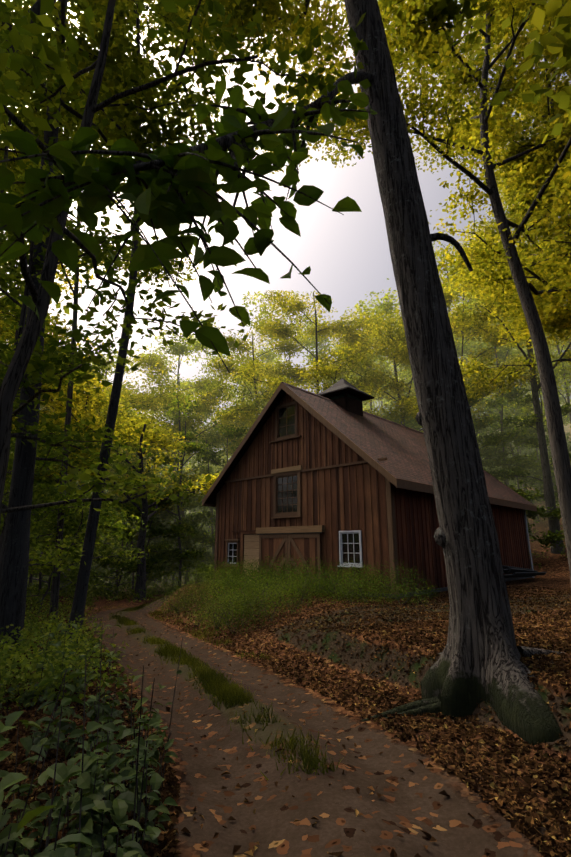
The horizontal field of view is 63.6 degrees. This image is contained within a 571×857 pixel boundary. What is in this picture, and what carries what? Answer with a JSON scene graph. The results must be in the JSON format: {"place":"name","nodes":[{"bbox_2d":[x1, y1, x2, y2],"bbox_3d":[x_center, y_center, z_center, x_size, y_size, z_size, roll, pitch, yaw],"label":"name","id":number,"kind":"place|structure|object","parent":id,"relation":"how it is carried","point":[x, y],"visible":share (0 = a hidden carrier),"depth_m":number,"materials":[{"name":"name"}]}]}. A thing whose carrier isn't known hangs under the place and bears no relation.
{"place":"outdoors","nodes":[
{"label":"outdoors","id":0,"kind":"place"},
{"bbox_2d":[0,402,570,856],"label":"forest floor","id":1,"kind":"structure","parent":0,"point":[410,804],"depth_m":4.23,"materials":[{"name":"soil"}]},
{"bbox_2d":[2,0,37,167],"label":"tree canopy","id":2,"kind":"object","parent":1,"relation":"on","point":[30,5],"visible":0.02,"depth_m":17.11,"materials":[{"name":"green plant"}]},
{"bbox_2d":[2,477,41,591],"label":"understory tree","id":3,"kind":"object","parent":1,"relation":"on","point":[30,589],"visible":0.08,"depth_m":17.79,"materials":[{"name":"green plant"}]},
{"bbox_2d":[0,82,69,325],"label":"tree canopy","id":4,"kind":"object","parent":1,"relation":"on","point":[65,309],"visible":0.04,"depth_m":20.96,"materials":[{"name":"green plant"}]},
{"bbox_2d":[3,441,72,566],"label":"understory tree","id":5,"kind":"object","parent":1,"relation":"on","point":[35,511],"visible":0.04,"depth_m":20.17,"materials":[{"name":"green plant"}]},
{"bbox_2d":[0,368,79,542],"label":"understory tree","id":6,"kind":"object","parent":1,"relation":"on","point":[33,526],"visible":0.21,"depth_m":12.69,"materials":[{"name":"green plant"}]},
{"bbox_2d":[3,420,82,574],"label":"understory tree","id":7,"kind":"object","parent":1,"relation":"on","point":[41,494],"visible":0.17,"depth_m":15.39,"materials":[{"name":"green plant"}]},
{"bbox_2d":[0,258,98,532],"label":"understory tree","id":8,"kind":"object","parent":1,"relation":"on","point":[49,451],"visible":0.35,"depth_m":11.91,"materials":[{"name":"green plant"}]},
{"bbox_2d":[0,297,105,433],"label":"tree canopy","id":9,"kind":"object","parent":1,"relation":"on","point":[2,332],"visible":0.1,"depth_m":22.92,"materials":[{"name":"green plant"}]},
{"bbox_2d":[27,547,78,594],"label":"understory tree","id":10,"kind":"object","parent":1,"relation":"on","point":[36,582],"visible":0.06,"depth_m":27.50,"materials":[{"name":"green plant"}]},
{"bbox_2d":[5,499,106,596],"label":"understory tree","id":11,"kind":"object","parent":1,"relation":"on","point":[51,521],"visible":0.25,"depth_m":18.24,"materials":[{"name":"green plant"}]},
{"bbox_2d":[28,448,84,593],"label":"understory tree","id":12,"kind":"object","parent":1,"relation":"on","point":[31,576],"visible":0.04,"depth_m":25.05,"materials":[{"name":"green plant"}]},
{"bbox_2d":[1,470,112,598],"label":"understory tree","id":13,"kind":"object","parent":1,"relation":"on","point":[70,550],"visible":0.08,"depth_m":21.32,"materials":[{"name":"green plant"}]},
{"bbox_2d":[0,190,120,420],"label":"tree canopy","id":14,"kind":"object","parent":1,"relation":"on","point":[59,267],"visible":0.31,"depth_m":20.23,"materials":[{"name":"green plant"}]},
{"bbox_2d":[2,313,119,431],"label":"tree canopy","id":15,"kind":"object","parent":1,"relation":"on","point":[87,394],"depth_m":26.07,"materials":[{"name":"green plant"}]},
{"bbox_2d":[29,482,99,587],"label":"understory tree","id":16,"kind":"object","parent":1,"relation":"on","point":[74,528],"visible":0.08,"depth_m":23.27,"materials":[{"name":"green plant"}]},
{"bbox_2d":[28,511,102,577],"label":"understory tree","id":17,"kind":"object","parent":1,"relation":"on","point":[45,572],"visible":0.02,"depth_m":25.70,"materials":[{"name":"green plant"}]},
{"bbox_2d":[0,39,139,465],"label":"understory tree","id":18,"kind":"object","parent":1,"relation":"on","point":[5,279],"visible":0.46,"depth_m":8.59,"materials":[{"name":"green plant"}]},
{"bbox_2d":[1,438,147,554],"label":"understory tree","id":19,"kind":"object","parent":1,"relation":"on","point":[81,508],"visible":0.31,"depth_m":13.56,"materials":[{"name":"green plant"}]},
{"bbox_2d":[14,408,134,603],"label":"understory tree","id":20,"kind":"object","parent":1,"relation":"on","point":[97,533],"visible":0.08,"depth_m":20.06,"materials":[{"name":"green plant"}]},
{"bbox_2d":[0,160,158,576],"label":"understory tree","id":21,"kind":"object","parent":1,"relation":"on","point":[43,560],"visible":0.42,"depth_m":10.49,"materials":[{"name":"green plant"}]},
{"bbox_2d":[60,493,116,586],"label":"understory tree","id":22,"kind":"object","parent":1,"relation":"on","point":[93,557],"depth_m":30.61,"materials":[{"name":"green plant"}]},
{"bbox_2d":[28,473,152,611],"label":"understory tree","id":23,"kind":"object","parent":1,"relation":"on","point":[102,519],"visible":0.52,"depth_m":16.89,"materials":[{"name":"green plant"}]},
{"bbox_2d":[0,598,186,856],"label":"plants","id":24,"kind":"object","parent":1,"relation":"on","point":[85,802],"visible":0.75,"depth_m":2.51,"materials":[{"name":"green plant"}]},
{"bbox_2d":[7,352,185,572],"bbox_3d":[-11.644,2.739,25.013,10.383,13.169,13.774,-5,-15,17],"label":"tree canopy","id":25,"kind":"object","parent":1,"relation":"on","point":[151,422],"visible":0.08,"depth_m":25.86,"materials":[{"name":"green plant"}]},
{"bbox_2d":[72,476,121,587],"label":"understory tree","id":26,"kind":"object","parent":1,"relation":"on","point":[100,540],"visible":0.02,"depth_m":33.15,"materials":[{"name":"green plant"}]},
{"bbox_2d":[52,338,144,452],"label":"tree canopy","id":27,"kind":"object","parent":1,"relation":"on","point":[106,358],"visible":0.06,"depth_m":41.97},
{"bbox_2d":[0,0,202,621],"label":"thin tree","id":28,"kind":"object","parent":1,"relation":"on","point":[54,601],"visible":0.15,"depth_m":15.74,"materials":[{"name":"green plant"}]},
{"bbox_2d":[10,353,197,590],"bbox_3d":[-14.422,3.107,33.249,13.131,17.720,13.670,10,-17,-34],"label":"maple tree","id":29,"kind":"object","parent":1,"relation":"on","point":[140,394],"visible":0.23,"depth_m":33.34,"materials":[{"name":"green plant"}]},
{"bbox_2d":[0,99,210,513],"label":"understory tree","id":30,"kind":"object","parent":1,"relation":"on","point":[37,364],"visible":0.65,"depth_m":6.57,"materials":[{"name":"green plant"}]},
{"bbox_2d":[85,397,138,590],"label":"understory tree","id":31,"kind":"object","parent":1,"relation":"on","point":[124,496],"depth_m":32.63,"materials":[{"name":"green plant"}]},
{"bbox_2d":[5,382,220,599],"bbox_3d":[-8.557,3.834,23.794,13.956,10.508,10.956,12,-18,-39],"label":"tree canopy","id":32,"kind":"object","parent":1,"relation":"on","point":[140,584],"visible":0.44,"depth_m":22.05,"materials":[{"name":"green plant"}]},
{"bbox_2d":[47,497,185,596],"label":"understory tree","id":33,"kind":"object","parent":1,"relation":"on","point":[157,533],"visible":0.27,"depth_m":24.12,"materials":[{"name":"green plant"}]},
{"bbox_2d":[0,0,234,655],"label":"beech tree","id":34,"kind":"object","parent":1,"relation":"on","point":[14,560],"visible":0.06,"depth_m":8.91,"materials":[{"name":"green plant"}]},
{"bbox_2d":[66,437,171,590],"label":"understory tree","id":35,"kind":"object","parent":1,"relation":"on","point":[129,470],"visible":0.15,"depth_m":28.37,"materials":[{"name":"green plant"}]},
{"bbox_2d":[60,514,182,596],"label":"understory tree","id":36,"kind":"object","parent":1,"relation":"on","point":[160,546],"visible":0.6,"depth_m":22.09,"materials":[{"name":"green plant"}]},
{"bbox_2d":[99,446,167,551],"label":"understory tree","id":37,"kind":"object","parent":1,"relation":"on","point":[123,474],"visible":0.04,"depth_m":32.58,"materials":[{"name":"green plant"}]},
{"bbox_2d":[92,454,177,595],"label":"understory tree","id":38,"kind":"object","parent":1,"relation":"on","point":[105,564],"visible":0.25,"depth_m":27.16,"materials":[{"name":"green plant"}]},
{"bbox_2d":[0,0,294,640],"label":"leaning tree","id":39,"kind":"object","parent":1,"relation":"on","point":[79,600],"visible":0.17,"depth_m":11.53,"materials":[{"name":"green plant"}]},
{"bbox_2d":[0,0,295,223],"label":"leaning tree","id":40,"kind":"object","parent":1,"relation":"on","point":[154,134],"visible":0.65,"depth_m":9.30,"materials":[{"name":"green plant"}]},
{"bbox_2d":[113,511,183,588],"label":"understory tree","id":41,"kind":"object","parent":1,"relation":"on","point":[166,521],"visible":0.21,"depth_m":29.12,"materials":[{"name":"green plant"}]},
{"bbox_2d":[103,473,199,583],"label":"understory tree","id":42,"kind":"object","parent":1,"relation":"on","point":[150,523],"visible":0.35,"depth_m":25.71,"materials":[{"name":"green plant"}]},
{"bbox_2d":[136,503,197,581],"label":"understory tree","id":43,"kind":"object","parent":1,"relation":"on","point":[191,570],"visible":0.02,"depth_m":31.94,"materials":[{"name":"green plant"}]},
{"bbox_2d":[135,471,210,590],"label":"understory tree","id":44,"kind":"object","parent":1,"relation":"on","point":[193,502],"visible":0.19,"depth_m":29.46,"materials":[{"name":"green plant"}]},
{"bbox_2d":[134,392,215,587],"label":"understory tree","id":45,"kind":"object","parent":1,"relation":"on","point":[189,436],"visible":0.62,"depth_m":27.76,"materials":[{"name":"green plant"}]},
{"bbox_2d":[103,353,251,584],"bbox_3d":[-7.797,2.463,36.480,14.150,20.067,13.043,5,-15,-18],"label":"tree canopy","id":46,"kind":"object","parent":1,"relation":"on","point":[152,362],"visible":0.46,"depth_m":37.53,"materials":[{"name":"green plant"}]},
{"bbox_2d":[161,453,198,582],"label":"understory tree","id":47,"kind":"object","parent":1,"relation":"on","point":[187,485],"visible":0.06,"depth_m":44.15,"materials":[{"name":"green plant"}]},
{"bbox_2d":[97,371,266,584],"bbox_3d":[-6.965,2.936,31.271,13.787,16.443,11.991,0,-14,-2],"label":"tree canopy","id":48,"kind":"object","parent":1,"relation":"on","point":[224,389],"visible":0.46,"depth_m":32.58,"materials":[{"name":"green plant"}]},
{"bbox_2d":[116,317,248,580],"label":"tree canopy","id":49,"kind":"object","parent":1,"relation":"on","point":[179,348],"visible":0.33,"depth_m":45.64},
{"bbox_2d":[149,380,220,514],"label":"tree canopy","id":50,"kind":"object","parent":1,"relation":"on","point":[192,472],"visible":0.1,"depth_m":51.29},
{"bbox_2d":[156,510,214,581],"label":"understory tree","id":51,"kind":"object","parent":1,"relation":"on","point":[185,543],"visible":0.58,"depth_m":27.70,"materials":[{"name":"green plant"}]},
{"bbox_2d":[0,0,371,522],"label":"understory tree","id":52,"kind":"object","parent":1,"relation":"on","point":[48,53],"visible":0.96,"depth_m":5.15,"materials":[{"name":"green plant"}]},
{"bbox_2d":[157,377,224,512],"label":"tree canopy","id":53,"kind":"object","parent":1,"relation":"on","point":[188,379],"visible":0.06,"depth_m":60.56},
{"bbox_2d":[174,426,226,564],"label":"understory tree","id":54,"kind":"object","parent":1,"relation":"on","point":[208,468],"visible":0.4,"depth_m":32.40,"materials":[{"name":"green plant"}]},
{"bbox_2d":[190,525,214,575],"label":"understory tree","id":55,"kind":"object","parent":1,"relation":"on","point":[204,550],"visible":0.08,"depth_m":34.15,"materials":[{"name":"green plant"}]},
{"bbox_2d":[190,479,215,581],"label":"understory tree","id":56,"kind":"object","parent":1,"relation":"on","point":[206,546],"visible":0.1,"depth_m":34.19,"materials":[{"name":"green plant"}]},
{"bbox_2d":[68,582,342,779],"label":"grass","id":57,"kind":"structure","parent":1,"relation":"on","point":[232,694],"depth_m":5.92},
{"bbox_2d":[172,418,247,558],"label":"understory tree","id":58,"kind":"object","parent":1,"relation":"on","point":[217,460],"visible":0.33,"depth_m":30.65,"materials":[{"name":"green plant"}]},
{"bbox_2d":[171,343,284,497],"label":"tree canopy","id":59,"kind":"object","parent":1,"relation":"on","point":[269,358],"visible":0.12,"depth_m":53.72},
{"bbox_2d":[202,347,286,463],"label":"tree canopy","id":60,"kind":"object","parent":1,"relation":"on","point":[242,388],"visible":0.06,"depth_m":56.13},
{"bbox_2d":[200,325,312,444],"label":"tree canopy","id":61,"kind":"object","parent":1,"relation":"on","point":[289,347],"visible":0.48,"depth_m":35.49,"materials":[{"name":"green plant"}]},
{"bbox_2d":[212,291,338,470],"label":"tree canopy","id":62,"kind":"object","parent":1,"relation":"on","point":[261,313],"visible":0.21,"depth_m":44.38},
{"bbox_2d":[0,0,564,745],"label":"oak tree","id":63,"kind":"object","parent":1,"relation":"on","point":[472,666],"visible":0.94,"depth_m":4.94,"materials":[{"name":"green plant"}]},
{"bbox_2d":[0,486,566,714],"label":"understory herbs","id":64,"kind":"object","parent":1,"relation":"on","point":[6,677],"visible":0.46,"depth_m":6.83,"materials":[{"name":"green plant"}]},
{"bbox_2d":[0,586,570,856],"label":"fallen leaves","id":65,"kind":"object","parent":1,"relation":"on","point":[553,812],"visible":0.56,"depth_m":4.58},
{"bbox_2d":[143,553,441,636],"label":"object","id":66,"kind":"structure","parent":1,"relation":"on","point":[264,586],"depth_m":13.04,"materials":[{"name":"green plant"}]},
{"bbox_2d":[212,290,408,426],"bbox_3d":[2.504,-0.558,31.538,13.459,23.111,13.035,10,-17,-34],"label":"maple tree","id":67,"kind":"object","parent":1,"relation":"on","point":[276,325],"visible":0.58,"depth_m":33.30,"materials":[{"name":"green plant"}]},
{"bbox_2d":[297,320,350,389],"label":"tree canopy","id":68,"kind":"object","parent":1,"relation":"on","point":[326,346],"visible":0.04,"depth_m":49.52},
{"bbox_2d":[319,288,417,430],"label":"tree canopy","id":69,"kind":"object","parent":1,"relation":"on","point":[389,304],"visible":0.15,"depth_m":42.51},
{"bbox_2d":[202,378,546,597],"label":"barn","id":70,"kind":"structure","parent":1,"relation":"on","point":[336,472],"depth_m":17.09,"materials":[{"name":"wood"}]},
{"bbox_2d":[350,278,413,412],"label":"tree canopy","id":71,"kind":"object","parent":1,"relation":"on","point":[372,292],"depth_m":57.02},
{"bbox_2d":[371,352,403,414],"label":"tree canopy","id":72,"kind":"object","parent":1,"relation":"on","point":[390,368],"visible":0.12,"depth_m":69.73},
{"bbox_2d":[298,298,507,430],"bbox_3d":[8.537,-0.560,34.248,16.558,20.474,15.592,0,-14,-2],"label":"maple tree","id":73,"kind":"object","parent":1,"relation":"on","point":[377,330],"visible":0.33,"depth_m":32.73,"materials":[{"name":"green plant"}]},
{"bbox_2d":[393,398,420,428],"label":"understory tree","id":74,"kind":"object","parent":1,"relation":"on","point":[412,423],"visible":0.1,"depth_m":35.29,"materials":[{"name":"green plant"}]},
{"bbox_2d":[255,0,570,583],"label":"maple tree","id":75,"kind":"object","parent":1,"relation":"on","point":[414,41],"visible":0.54,"depth_m":15.08,"materials":[{"name":"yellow plant"}]},
{"bbox_2d":[379,0,499,78],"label":"tree canopy","id":76,"kind":"object","parent":1,"relation":"on","point":[450,9],"visible":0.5,"depth_m":15.40,"materials":[{"name":"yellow plant"}]},
{"bbox_2d":[400,241,489,397],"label":"tree canopy","id":77,"kind":"object","parent":1,"relation":"on","point":[459,349],"visible":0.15,"depth_m":46.68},
{"bbox_2d":[385,253,538,452],"bbox_3d":[12.226,-1.447,31.228,10.856,21.326,10.238,0,-14,-2],"label":"tree canopy","id":78,"kind":"object","parent":1,"relation":"on","point":[405,404],"visible":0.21,"depth_m":31.21,"materials":[{"name":"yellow plant"}]},
{"bbox_2d":[469,374,500,471],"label":"understory tree","id":79,"kind":"object","parent":1,"relation":"on","point":[484,429],"visible":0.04,"depth_m":42.55,"materials":[{"name":"green plant"}]},
{"bbox_2d":[440,277,533,440],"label":"tree canopy","id":80,"kind":"object","parent":1,"relation":"on","point":[525,351],"visible":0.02,"depth_m":54.33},
{"bbox_2d":[472,403,511,480],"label":"understory tree","id":81,"kind":"object","parent":1,"relation":"on","point":[490,431],"visible":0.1,"depth_m":35.59,"materials":[{"name":"green plant"}]},
{"bbox_2d":[470,407,514,490],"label":"understory tree","id":82,"kind":"object","parent":1,"relation":"on","point":[489,454],"visible":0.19,"depth_m":32.52,"materials":[{"name":"green plant"}]},
{"bbox_2d":[465,380,532,542],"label":"understory tree","id":83,"kind":"object","parent":1,"relation":"on","point":[496,442],"visible":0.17,"depth_m":29.82,"materials":[{"name":"green plant"}]},
{"bbox_2d":[473,391,524,496],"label":"understory tree","id":84,"kind":"object","parent":1,"relation":"on","point":[484,464],"visible":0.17,"depth_m":32.34,"materials":[{"name":"green plant"}]},
{"bbox_2d":[428,0,570,348],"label":"maple tree","id":85,"kind":"object","parent":1,"relation":"on","point":[470,196],"visible":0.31,"depth_m":18.08,"materials":[{"name":"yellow plant"}]},
{"bbox_2d":[463,319,537,398],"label":"tree canopy","id":86,"kind":"object","parent":1,"relation":"on","point":[501,362],"depth_m":57.95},
{"bbox_2d":[442,0,570,296],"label":"maple tree","id":87,"kind":"object","parent":1,"relation":"on","point":[563,251],"visible":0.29,"depth_m":17.29,"materials":[{"name":"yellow plant"}]},
{"bbox_2d":[444,171,570,553],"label":"hill tree","id":88,"kind":"object","parent":1,"relation":"on","point":[554,524],"visible":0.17,"depth_m":28.67,"materials":[{"name":"green plant"}]},
{"bbox_2d":[479,386,537,485],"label":"understory tree","id":89,"kind":"object","parent":1,"relation":"on","point":[501,401],"visible":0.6,"depth_m":33.23,"materials":[{"name":"green plant"}]},
{"bbox_2d":[448,269,569,467],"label":"tree canopy","id":90,"kind":"object","parent":1,"relation":"on","point":[501,349],"visible":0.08,"depth_m":38.73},
{"bbox_2d":[476,399,541,494],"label":"understory tree","id":91,"kind":"object","parent":1,"relation":"on","point":[507,447],"visible":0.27,"depth_m":36.18,"materials":[{"name":"green plant"}]},
{"bbox_2d":[479,407,538,482],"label":"understory tree","id":92,"kind":"object","parent":1,"relation":"on","point":[493,412],"visible":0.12,"depth_m":47.19,"materials":[{"name":"green plant"}]},
{"bbox_2d":[489,418,532,488],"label":"understory tree","id":93,"kind":"object","parent":1,"relation":"on","point":[521,448],"visible":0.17,"depth_m":41.92,"materials":[{"name":"green plant"}]},
{"bbox_2d":[458,68,570,398],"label":"maple tree","id":94,"kind":"object","parent":1,"relation":"on","point":[474,369],"visible":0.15,"depth_m":24.42,"materials":[{"name":"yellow plant"}]},
{"bbox_2d":[458,315,570,488],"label":"tree canopy","id":95,"kind":"object","parent":1,"relation":"on","point":[555,350],"visible":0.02,"depth_m":49.30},
{"bbox_2d":[484,399,547,492],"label":"understory tree","id":96,"kind":"object","parent":1,"relation":"on","point":[513,407],"visible":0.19,"depth_m":40.81,"materials":[{"name":"green plant"}]},
{"bbox_2d":[479,428,554,521],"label":"understory tree","id":97,"kind":"object","parent":1,"relation":"on","point":[531,480],"visible":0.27,"depth_m":34.66,"materials":[{"name":"green plant"}]},
{"bbox_2d":[482,422,557,534],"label":"understory tree","id":98,"kind":"object","parent":1,"relation":"on","point":[512,461],"visible":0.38,"depth_m":32.73,"materials":[{"name":"green plant"}]},
{"bbox_2d":[470,210,570,422],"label":"foliage","id":99,"kind":"object","parent":1,"relation":"on","point":[563,374],"visible":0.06,"depth_m":37.50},
{"bbox_2d":[489,16,570,343],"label":"thin tree","id":100,"kind":"object","parent":1,"relation":"on","point":[560,315],"visible":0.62,"depth_m":17.51,"materials":[{"name":"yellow plant"}]},
{"bbox_2d":[489,0,570,143],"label":"leaves","id":101,"kind":"object","parent":1,"relation":"on","point":[560,9],"visible":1,"depth_m":11.63,"materials":[{"name":"green plant"}]},
{"bbox_2d":[497,376,570,520],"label":"understory tree","id":102,"kind":"object","parent":1,"relation":"on","point":[530,441],"visible":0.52,"depth_m":29.77,"materials":[{"name":"green plant"}]},
{"bbox_2d":[504,480,565,548],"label":"understory tree","id":103,"kind":"object","parent":1,"relation":"on","point":[547,541],"visible":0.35,"depth_m":25.96,"materials":[{"name":"green plant"}]},
{"bbox_2d":[505,414,570,501],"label":"understory tree","id":104,"kind":"object","parent":1,"relation":"on","point":[537,472],"visible":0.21,"depth_m":35.69,"materials":[{"name":"green plant"}]},
{"bbox_2d":[506,398,570,498],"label":"understory tree","id":105,"kind":"object","parent":1,"relation":"on","point":[518,407],"visible":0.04,"depth_m":42.63,"materials":[{"name":"green plant"}]},
{"bbox_2d":[525,460,558,506],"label":"understory tree","id":106,"kind":"object","parent":1,"relation":"on","point":[542,484],"visible":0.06,"depth_m":37.95,"materials":[{"name":"green plant"}]},
{"bbox_2d":[521,283,570,427],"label":"foliage","id":107,"kind":"object","parent":1,"relation":"on","point":[564,384],"visible":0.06,"depth_m":51.97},
{"bbox_2d":[522,340,570,404],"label":"foliage","id":108,"kind":"object","parent":1,"relation":"on","point":[561,403],"visible":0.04,"depth_m":58.75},
{"bbox_2d":[539,390,570,441],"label":"understory tree","id":109,"kind":"object","parent":1,"relation":"on","point":[567,434],"visible":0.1,"depth_m":51.82,"materials":[{"name":"green plant"}]},
{"bbox_2d":[0,0,570,492],"label":"sky","id":110,"kind":"structure","parent":0,"point":[348,256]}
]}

